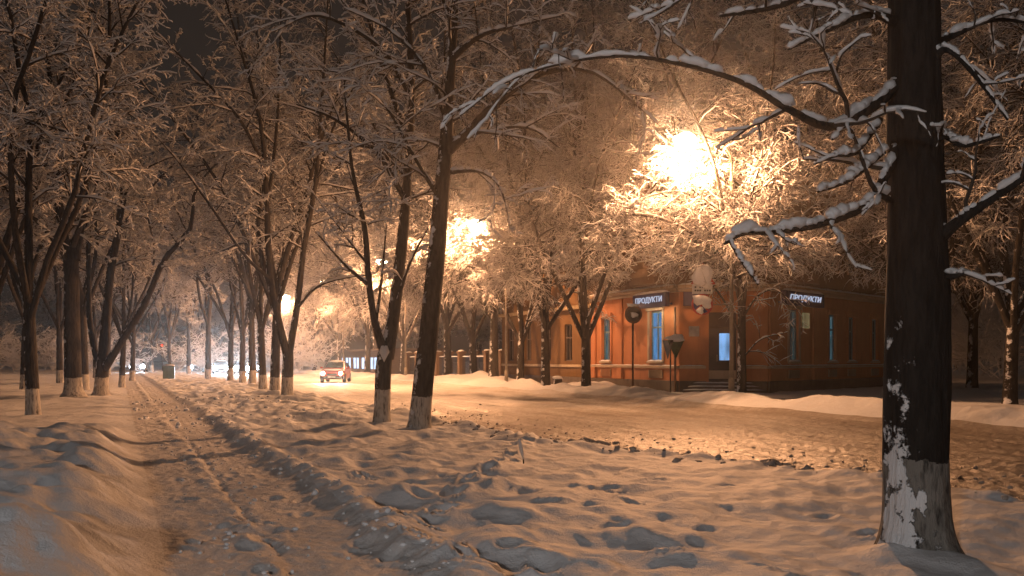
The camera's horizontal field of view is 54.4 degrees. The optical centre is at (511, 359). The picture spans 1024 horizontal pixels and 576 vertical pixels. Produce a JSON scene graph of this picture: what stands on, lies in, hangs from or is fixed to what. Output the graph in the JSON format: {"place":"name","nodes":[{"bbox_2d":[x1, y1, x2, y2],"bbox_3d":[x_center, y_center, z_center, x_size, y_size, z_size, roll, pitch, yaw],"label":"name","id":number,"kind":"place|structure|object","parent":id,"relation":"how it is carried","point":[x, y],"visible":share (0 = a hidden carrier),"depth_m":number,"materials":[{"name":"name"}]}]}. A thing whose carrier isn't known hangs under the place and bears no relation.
{"place":"outdoors","nodes":[
{"label":"outdoors","id":0,"kind":"place"},
{"bbox_2d":[0,362,168,575],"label":"snowbank","id":1,"kind":"object","parent":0,"point":[75,497],"visible":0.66,"depth_m":9.66,"materials":[{"name":"white snow"}]},
{"bbox_2d":[1,98,126,382],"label":"street tree","id":2,"kind":"object","parent":1,"relation":"on","point":[58,320],"visible":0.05,"depth_m":63.84,"materials":[{"name":"brown plant"}]},
{"bbox_2d":[0,53,145,389],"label":"street tree","id":3,"kind":"object","parent":1,"relation":"on","point":[13,287],"visible":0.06,"depth_m":49.84,"materials":[{"name":"brown plant"}]},
{"bbox_2d":[0,0,159,305],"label":"street tree","id":4,"kind":"object","parent":1,"relation":"on","point":[7,237],"visible":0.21,"depth_m":36.27,"materials":[{"name":"brown plant"}]},
{"bbox_2d":[0,1,167,397],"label":"park tree","id":5,"kind":"object","parent":1,"relation":"on","point":[70,251],"visible":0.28,"depth_m":39.70,"materials":[{"name":"brown plant"}]},
{"bbox_2d":[0,0,196,414],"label":"street tree","id":6,"kind":"object","parent":1,"relation":"on","point":[81,145],"visible":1,"depth_m":26.10,"materials":[{"name":"brown plant"}]},
{"bbox_2d":[33,173,190,380],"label":"street tree","id":7,"kind":"object","parent":1,"relation":"on","point":[132,337],"visible":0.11,"depth_m":74.01,"materials":[{"name":"brown plant"}]},
{"bbox_2d":[0,8,238,389],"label":"street tree","id":8,"kind":"object","parent":1,"relation":"on","point":[84,346],"visible":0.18,"depth_m":47.91,"materials":[{"name":"brown plant"}]},
{"bbox_2d":[41,164,197,377],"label":"street tree","id":9,"kind":"object","parent":1,"relation":"on","point":[97,327],"visible":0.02,"depth_m":80.08,"materials":[{"name":"brown plant"}]},
{"bbox_2d":[96,205,153,374],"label":"street tree","id":10,"kind":"object","parent":1,"relation":"on","point":[111,316],"visible":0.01,"depth_m":94.92,"materials":[{"name":"brown plant"}]},
{"bbox_2d":[55,122,199,387],"bbox_3d":[-23.088,-5.725,57.432,7.389,15.177,12.850,0,0,-33],"label":"street tree","id":11,"kind":"object","parent":1,"relation":"on","point":[135,277],"visible":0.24,"depth_m":55.73,"materials":[{"name":"brown plant"}]},
{"bbox_2d":[34,4,231,395],"bbox_3d":[-15.662,-8.158,41.860,10.474,19.599,5.000,0,0,19],"label":"park tree","id":12,"kind":"object","parent":1,"relation":"on","point":[104,358],"visible":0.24,"depth_m":41.82,"materials":[{"name":"brown plant"}]},
{"bbox_2d":[135,359,147,371],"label":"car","id":13,"kind":"object","parent":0,"point":[145,368],"visible":0.5,"depth_m":116.80,"materials":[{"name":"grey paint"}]},
{"bbox_2d":[125,366,464,575],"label":"footpath","id":14,"kind":"structure","parent":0,"point":[319,519],"depth_m":10.13,"materials":[{"name":"white snow"}]},
{"bbox_2d":[0,0,1023,361],"label":"sky","id":15,"kind":"structure","parent":0,"point":[193,40],"materials":[{"name":"black"}]},
{"bbox_2d":[128,363,1023,575],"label":"verge","id":16,"kind":"structure","parent":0,"point":[479,498],"depth_m":10.69,"materials":[{"name":"white snow"}]},
{"bbox_2d":[102,236,205,371],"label":"street tree","id":17,"kind":"object","parent":16,"relation":"on","point":[151,340],"visible":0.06,"depth_m":117.80,"materials":[{"name":"brown plant"}]},
{"bbox_2d":[129,215,203,363],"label":"street tree","id":18,"kind":"object","parent":16,"relation":"on","point":[181,293],"visible":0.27,"depth_m":95.98,"materials":[{"name":"brown plant"}]},
{"bbox_2d":[162,364,174,378],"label":"utility box","id":19,"kind":"object","parent":16,"relation":"on","point":[168,371],"visible":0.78,"depth_m":75.66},
{"bbox_2d":[163,367,173,378],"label":"cabinet door","id":20,"kind":"structure","parent":19,"relation":"in","point":[168,373],"depth_m":75.65,"materials":[{"name":"grey metal"}]},
{"bbox_2d":[152,176,223,373],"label":"street tree","id":21,"kind":"object","parent":16,"relation":"on","point":[188,348],"visible":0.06,"depth_m":99.83,"materials":[{"name":"brown plant"}]},
{"bbox_2d":[150,123,235,378],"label":"street tree","id":22,"kind":"object","parent":16,"relation":"on","point":[208,309],"visible":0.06,"depth_m":75.56,"materials":[{"name":"brown plant"}]},
{"bbox_2d":[128,114,300,380],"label":"street tree","id":23,"kind":"object","parent":16,"relation":"on","point":[179,223],"visible":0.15,"depth_m":67.78,"materials":[{"name":"brown plant"}]},
{"bbox_2d":[91,0,407,390],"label":"street tree","id":24,"kind":"object","parent":16,"relation":"on","point":[281,278],"visible":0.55,"depth_m":39.68,"materials":[{"name":"brown plant"}]},
{"bbox_2d":[169,94,342,382],"bbox_3d":[-16.571,-6.992,65.062,8.621,17.707,14.992,0,0,19],"label":"street tree","id":25,"kind":"object","parent":16,"relation":"on","point":[242,320],"visible":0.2,"depth_m":62.80,"materials":[{"name":"brown plant"}]},
{"bbox_2d":[172,36,368,388],"bbox_3d":[-11.022,-6.625,46.233,8.210,16.864,14.278,0,0,-24],"label":"street tree","id":26,"kind":"object","parent":16,"relation":"on","point":[261,324],"visible":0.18,"depth_m":47.48,"materials":[{"name":"brown plant"}]},
{"bbox_2d":[167,41,373,383],"bbox_3d":[-14.508,-7.960,58.095,13.107,19.408,7.570,0,0,37],"label":"street tree","id":27,"kind":"object","parent":16,"relation":"on","point":[251,336],"visible":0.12,"depth_m":57.92,"materials":[{"name":"brown plant"}]},
{"bbox_2d":[156,0,393,394],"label":"street tree","id":28,"kind":"object","parent":16,"relation":"on","point":[287,348],"visible":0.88,"depth_m":36.28,"materials":[{"name":"brown plant"}]},
{"bbox_2d":[132,390,484,575],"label":"snow clods","id":29,"kind":"object","parent":16,"relation":"on","point":[314,492],"visible":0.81,"depth_m":11.84,"materials":[{"name":"white snow"}]},
{"bbox_2d":[236,0,497,422],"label":"street tree","id":30,"kind":"object","parent":16,"relation":"on","point":[386,344],"visible":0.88,"depth_m":23.34,"materials":[{"name":"brown plant"}]},
{"bbox_2d":[312,0,668,429],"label":"street tree","id":31,"kind":"object","parent":16,"relation":"on","point":[424,371],"visible":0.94,"depth_m":21.37,"materials":[{"name":"brown plant"}]},
{"bbox_2d":[518,439,523,463],"bbox_3d":[0.143,1.443,14.890,0.097,0.513,0.061,0,0,0],"label":"stake","id":32,"kind":"object","parent":16,"relation":"on","point":[520,447],"visible":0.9,"depth_m":14.87,"materials":[{"name":"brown wood"}]},
{"bbox_2d":[440,0,1023,553],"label":"street tree","id":33,"kind":"object","parent":16,"relation":"on","point":[908,186],"visible":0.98,"depth_m":8.15,"materials":[{"name":"brown plant"}]},
{"bbox_2d":[148,362,1023,500],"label":"road","id":34,"kind":"structure","parent":0,"point":[996,452],"depth_m":23.86,"materials":[{"name":"white snow"}]},
{"bbox_2d":[191,360,204,371],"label":"car","id":35,"kind":"object","parent":34,"relation":"on","point":[197,368],"visible":0.36,"depth_m":120.08,"materials":[{"name":"paint"}]},
{"bbox_2d":[211,360,227,373],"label":"car","id":36,"kind":"object","parent":34,"relation":"on","point":[220,365],"visible":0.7,"depth_m":106.46,"materials":[{"name":"grey paint"}]},
{"bbox_2d":[234,360,248,374],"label":"car","id":37,"kind":"object","parent":34,"relation":"on","point":[236,366],"visible":0.31,"depth_m":102.25,"materials":[{"name":"paint"}]},
{"bbox_2d":[320,360,350,382],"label":"car","id":38,"kind":"object","parent":34,"relation":"on","point":[337,369],"visible":1,"depth_m":68.78,"materials":[{"name":"red paint"}]},
{"bbox_2d":[392,403,1023,500],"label":"slush clods","id":39,"kind":"object","parent":34,"relation":"on","point":[772,462],"visible":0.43,"depth_m":16.21,"materials":[{"name":"white snow"}]},
{"bbox_2d":[161,361,1023,426],"bbox_3d":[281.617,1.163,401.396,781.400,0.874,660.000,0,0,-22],"label":"pavement","id":40,"kind":"structure","parent":0,"point":[982,404],"depth_m":38.69,"materials":[{"name":"white snow"}]},
{"bbox_2d":[185,183,323,336],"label":"roadside tree","id":41,"kind":"object","parent":40,"relation":"on","point":[229,292],"visible":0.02,"depth_m":138.37,"materials":[{"name":"brown plant"}]},
{"bbox_2d":[253,169,345,369],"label":"roadside tree","id":42,"kind":"object","parent":40,"relation":"on","point":[288,291],"visible":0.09,"depth_m":122.56,"materials":[{"name":"brown plant"}]},
{"bbox_2d":[243,159,375,359],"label":"roadside tree","id":43,"kind":"object","parent":40,"relation":"on","point":[338,336],"visible":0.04,"depth_m":111.60,"materials":[{"name":"brown plant"}]},
{"bbox_2d":[225,140,430,371],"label":"roadside tree","id":44,"kind":"object","parent":40,"relation":"on","point":[353,306],"visible":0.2,"depth_m":89.13,"materials":[{"name":"brown plant"}]},
{"bbox_2d":[320,281,343,360],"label":"street lamp","id":45,"kind":"object","parent":40,"relation":"on","point":[343,337],"visible":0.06,"depth_m":100.20,"materials":[{"name":"metal"}]},
{"bbox_2d":[313,138,441,348],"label":"roadside tree","id":46,"kind":"object","parent":40,"relation":"on","point":[375,346],"visible":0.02,"depth_m":107.68,"materials":[{"name":"brown plant"}]},
{"bbox_2d":[312,100,450,374],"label":"roadside tree","id":47,"kind":"object","parent":40,"relation":"on","point":[401,332],"visible":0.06,"depth_m":83.51,"materials":[{"name":"brown plant"}]},
{"bbox_2d":[332,348,443,373],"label":"shop pavilion","id":48,"kind":"structure","parent":40,"relation":"on","point":[354,359],"depth_m":108.89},
{"bbox_2d":[345,357,350,367],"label":"window","id":49,"kind":"structure","parent":48,"relation":"in","point":[347,359],"depth_m":117.17,"materials":[{"name":"white glass"}]},
{"bbox_2d":[353,357,358,367],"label":"window","id":50,"kind":"structure","parent":48,"relation":"in","point":[355,359],"depth_m":113.36,"materials":[{"name":"white glass"}]},
{"bbox_2d":[361,357,364,368],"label":"window","id":51,"kind":"structure","parent":48,"relation":"in","point":[362,358],"depth_m":110.66,"materials":[{"name":"white glass"}]},
{"bbox_2d":[370,357,376,368],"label":"window","id":52,"kind":"structure","parent":48,"relation":"in","point":[372,359],"depth_m":105.66,"materials":[{"name":"white glass"}]},
{"bbox_2d":[377,257,406,374],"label":"street lamp","id":53,"kind":"object","parent":40,"relation":"on","point":[405,370],"visible":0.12,"depth_m":78.43,"materials":[{"name":"metal"}]},
{"bbox_2d":[313,44,548,326],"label":"roadside tree","id":54,"kind":"object","parent":40,"relation":"on","point":[374,229],"visible":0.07,"depth_m":86.21,"materials":[{"name":"brown plant"}]},
{"bbox_2d":[406,349,501,375],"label":"fence","id":55,"kind":"object","parent":40,"relation":"on","point":[461,362],"visible":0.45,"depth_m":82.08,"materials":[{"name":"metal"}]},
{"bbox_2d":[288,0,635,376],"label":"roadside tree","id":56,"kind":"object","parent":40,"relation":"on","point":[493,311],"visible":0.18,"depth_m":61.06,"materials":[{"name":"brown plant"}]},
{"bbox_2d":[369,2,583,373],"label":"roadside tree","id":57,"kind":"object","parent":40,"relation":"on","point":[472,332],"visible":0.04,"depth_m":67.26,"materials":[{"name":"brown plant"}]},
{"bbox_2d":[351,18,617,374],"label":"roadside tree","id":58,"kind":"object","parent":40,"relation":"on","point":[414,291],"visible":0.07,"depth_m":70.96,"materials":[{"name":"brown plant"}]},
{"bbox_2d":[467,217,507,381],"bbox_3d":[-1.357,-3.127,56.549,2.448,9.855,0.660,0,0,-22],"label":"street lamp","id":59,"kind":"object","parent":40,"relation":"on","point":[472,226],"visible":0.38,"depth_m":56.89,"materials":[{"name":"metal"}]},
{"bbox_2d":[0,224,1023,378],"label":"distant wood","id":60,"kind":"object","parent":40,"relation":"on","point":[990,318],"visible":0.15,"depth_m":115.70,"materials":[{"name":"brown plant"}]},
{"bbox_2d":[415,0,625,379],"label":"roadside tree","id":61,"kind":"object","parent":40,"relation":"on","point":[520,336],"visible":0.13,"depth_m":57.75,"materials":[{"name":"brown plant"}]},
{"bbox_2d":[424,49,626,324],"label":"roadside tree","id":62,"kind":"object","parent":40,"relation":"on","point":[517,141],"depth_m":86.23,"materials":[{"name":"brown plant"}]},
{"bbox_2d":[498,185,599,383],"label":"ochre house","id":63,"kind":"structure","parent":40,"relation":"on","point":[565,348],"depth_m":59.01,"materials":[{"name":"paint"}]},
{"bbox_2d":[509,329,513,360],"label":"window","id":64,"kind":"structure","parent":63,"relation":"in","point":[511,335],"depth_m":65.65,"materials":[{"name":"black glass"}]},
{"bbox_2d":[527,327,530,360],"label":"window","id":65,"kind":"structure","parent":63,"relation":"in","point":[529,332],"depth_m":62.76,"materials":[{"name":"black glass"}]},
{"bbox_2d":[549,328,550,360],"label":"window","id":66,"kind":"structure","parent":63,"relation":"in","point":[550,328],"depth_m":59.71,"materials":[{"name":"black glass"}]},
{"bbox_2d":[566,324,571,360],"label":"window","id":67,"kind":"structure","parent":63,"relation":"in","point":[569,326],"depth_m":57.19,"materials":[{"name":"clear glass"}]},
{"bbox_2d":[438,64,667,310],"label":"roadside tree","id":68,"kind":"object","parent":40,"relation":"on","point":[601,113],"depth_m":81.39,"materials":[{"name":"brown plant"}]},
{"bbox_2d":[552,376,561,383],"bbox_3d":[2.277,1.253,49.998,0.511,0.861,0.580,0,0,0],"label":"stump","id":69,"kind":"object","parent":40,"relation":"on","point":[557,379],"visible":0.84,"depth_m":49.82,"materials":[{"name":"brown plant"}]},
{"bbox_2d":[415,0,738,385],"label":"roadside tree","id":70,"kind":"object","parent":40,"relation":"on","point":[517,279],"visible":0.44,"depth_m":48.24,"materials":[{"name":"brown plant"}]},
{"bbox_2d":[455,0,779,386],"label":"roadside tree","id":71,"kind":"object","parent":40,"relation":"on","point":[619,172],"visible":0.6,"depth_m":45.63,"materials":[{"name":"brown plant"}]},
{"bbox_2d":[625,303,641,386],"bbox_3d":[5.283,-0.386,43.343,0.795,4.073,0.208,0,0,-14],"label":"road sign","id":72,"kind":"object","parent":40,"relation":"on","point":[633,313],"visible":0.95,"depth_m":43.34,"materials":[{"name":"metal"}]},
{"bbox_2d":[528,43,772,186],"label":"roadside tree","id":73,"kind":"object","parent":40,"relation":"on","point":[618,105],"visible":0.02,"depth_m":75.49,"materials":[{"name":"brown plant"}]},
{"bbox_2d":[662,334,684,391],"bbox_3d":[6.612,0.315,40.590,0.863,2.693,0.722,0,0,0],"label":"give way sign","id":74,"kind":"object","parent":40,"relation":"on","point":[673,342],"visible":0.91,"depth_m":40.47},
{"bbox_2d":[673,128,734,390],"bbox_3d":[6.788,-3.127,35.038,2.448,9.855,0.660,0,0,-22],"label":"street lamp","id":75,"kind":"object","parent":40,"relation":"on","point":[684,138],"visible":0.87,"depth_m":35.37,"materials":[{"name":"metal"}]},
{"bbox_2d":[691,264,731,314],"bbox_3d":[7.078,-2.483,35.271,1.477,1.852,0.188,0,0,0],"label":"road sign","id":76,"kind":"object","parent":75,"relation":"attached to","point":[702,303],"visible":1,"depth_m":35.22,"materials":[{"name":"metal"}]},
{"bbox_2d":[592,0,820,177],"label":"roadside tree","id":77,"kind":"object","parent":40,"relation":"on","point":[735,52],"visible":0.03,"depth_m":64.44,"materials":[{"name":"brown plant"}]},
{"bbox_2d":[546,0,884,392],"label":"roadside tree","id":78,"kind":"object","parent":40,"relation":"on","point":[714,226],"visible":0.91,"depth_m":35.67,"materials":[{"name":"brown plant"}]},
{"bbox_2d":[587,119,885,393],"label":"corner house","id":79,"kind":"structure","parent":40,"relation":"on","point":[839,344],"depth_m":46.76,"materials":[{"name":"orange paint"}]},
{"bbox_2d":[599,313,611,375],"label":"window","id":80,"kind":"structure","parent":79,"relation":"in","point":[608,328],"depth_m":51.59,"materials":[{"name":"glass"}]},
{"bbox_2d":[600,226,611,375],"bbox_3d":[4.909,-3.040,51.397,0.350,7.840,1.400,0,0,-22],"label":"window","id":81,"kind":"structure","parent":79,"relation":"in","point":[606,372],"depth_m":51.24,"materials":[{"name":"paint"}]},
{"bbox_2d":[645,307,663,377],"bbox_3d":[6.777,-0.820,46.641,0.350,3.400,1.580,0,0,-22],"label":"window","id":82,"kind":"structure","parent":79,"relation":"in","point":[657,316],"depth_m":46.85,"materials":[{"name":"glass"}]},
{"bbox_2d":[648,210,663,377],"bbox_3d":[6.777,-3.040,46.641,0.350,7.840,1.500,0,0,-22],"label":"window","id":83,"kind":"structure","parent":79,"relation":"in","point":[659,371],"depth_m":46.81,"materials":[{"name":"paint"}]},
{"bbox_2d":[706,205,738,378],"bbox_3d":[9.390,-2.990,44.404,1.500,7.740,0.350,0,0,10],"label":"window","id":84,"kind":"structure","parent":79,"relation":"in","point":[713,374],"depth_m":44.33,"materials":[{"name":"paint"}]},
{"bbox_2d":[709,312,735,381],"bbox_3d":[9.424,-0.525,44.526,1.202,3.130,0.118,0,0,10],"label":"door","id":85,"kind":"structure","parent":79,"relation":"in","point":[718,335],"depth_m":44.56,"materials":[{"name":"brown wood"}]},
{"bbox_2d":[787,209,801,377],"bbox_3d":[12.999,-2.990,46.047,0.350,7.740,1.400,0,0,41],"label":"window","id":86,"kind":"structure","parent":79,"relation":"in","point":[792,373],"depth_m":45.96,"materials":[{"name":"paint"}]},
{"bbox_2d":[787,305,802,363],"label":"window","id":87,"kind":"structure","parent":79,"relation":"in","point":[791,334],"depth_m":46.33,"materials":[{"name":"glass"}]},
{"bbox_2d":[827,309,838,376],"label":"window","id":88,"kind":"structure","parent":79,"relation":"in","point":[829,311],"depth_m":49.52,"materials":[{"name":"glass"}]},
{"bbox_2d":[827,223,839,376],"bbox_3d":[15.841,-2.990,49.360,0.350,7.740,1.300,0,0,41],"label":"window","id":89,"kind":"structure","parent":79,"relation":"in","point":[837,271],"depth_m":49.34,"materials":[{"name":"paint"}]},
{"bbox_2d":[847,312,857,375],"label":"window","id":90,"kind":"structure","parent":79,"relation":"in","point":[849,314],"depth_m":51.45,"materials":[{"name":"glass"}]},
{"bbox_2d":[847,231,857,375],"bbox_3d":[17.418,-2.990,51.206,0.350,7.740,1.300,0,0,41],"label":"window","id":91,"kind":"structure","parent":79,"relation":"in","point":[852,370],"depth_m":51.26,"materials":[{"name":"paint"}]},
{"bbox_2d":[870,248,879,375],"bbox_3d":[19.494,-2.990,53.619,0.350,7.740,1.300,0,0,41],"label":"window","id":92,"kind":"structure","parent":79,"relation":"in","point":[872,370],"depth_m":53.45,"materials":[{"name":"paint"}]},
{"bbox_2d":[870,314,880,375],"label":"window","id":93,"kind":"structure","parent":79,"relation":"in","point":[872,316],"depth_m":53.67,"materials":[{"name":"paint"}]},
{"bbox_2d":[606,0,870,187],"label":"roadside tree","id":94,"kind":"object","parent":40,"relation":"on","point":[802,128],"visible":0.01,"depth_m":72.99,"materials":[{"name":"brown plant"}]},
{"bbox_2d":[615,20,948,188],"bbox_3d":[18.532,-10.294,63.464,17.384,24.270,18.449,0,0,-43],"label":"roadside tree","id":95,"kind":"object","parent":40,"relation":"on","point":[805,124],"visible":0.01,"depth_m":59.63,"materials":[{"name":"brown plant"}]},
{"bbox_2d":[731,0,1023,387],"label":"roadside tree","id":96,"kind":"object","parent":40,"relation":"on","point":[972,316],"visible":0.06,"depth_m":51.75,"materials":[{"name":"brown plant"}]},
{"bbox_2d":[761,0,1023,313],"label":"roadside tree","id":97,"kind":"object","parent":40,"relation":"on","point":[873,229],"visible":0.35,"depth_m":35.99,"materials":[{"name":"brown plant"}]},
{"bbox_2d":[804,4,1014,318],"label":"roadside tree","id":98,"kind":"object","parent":40,"relation":"on","point":[865,146],"depth_m":71.82,"materials":[{"name":"brown plant"}]},
{"bbox_2d":[800,0,1023,404],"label":"roadside tree","id":99,"kind":"object","parent":40,"relation":"on","point":[1012,315],"visible":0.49,"depth_m":32.77,"materials":[{"name":"brown plant"}]}
]}

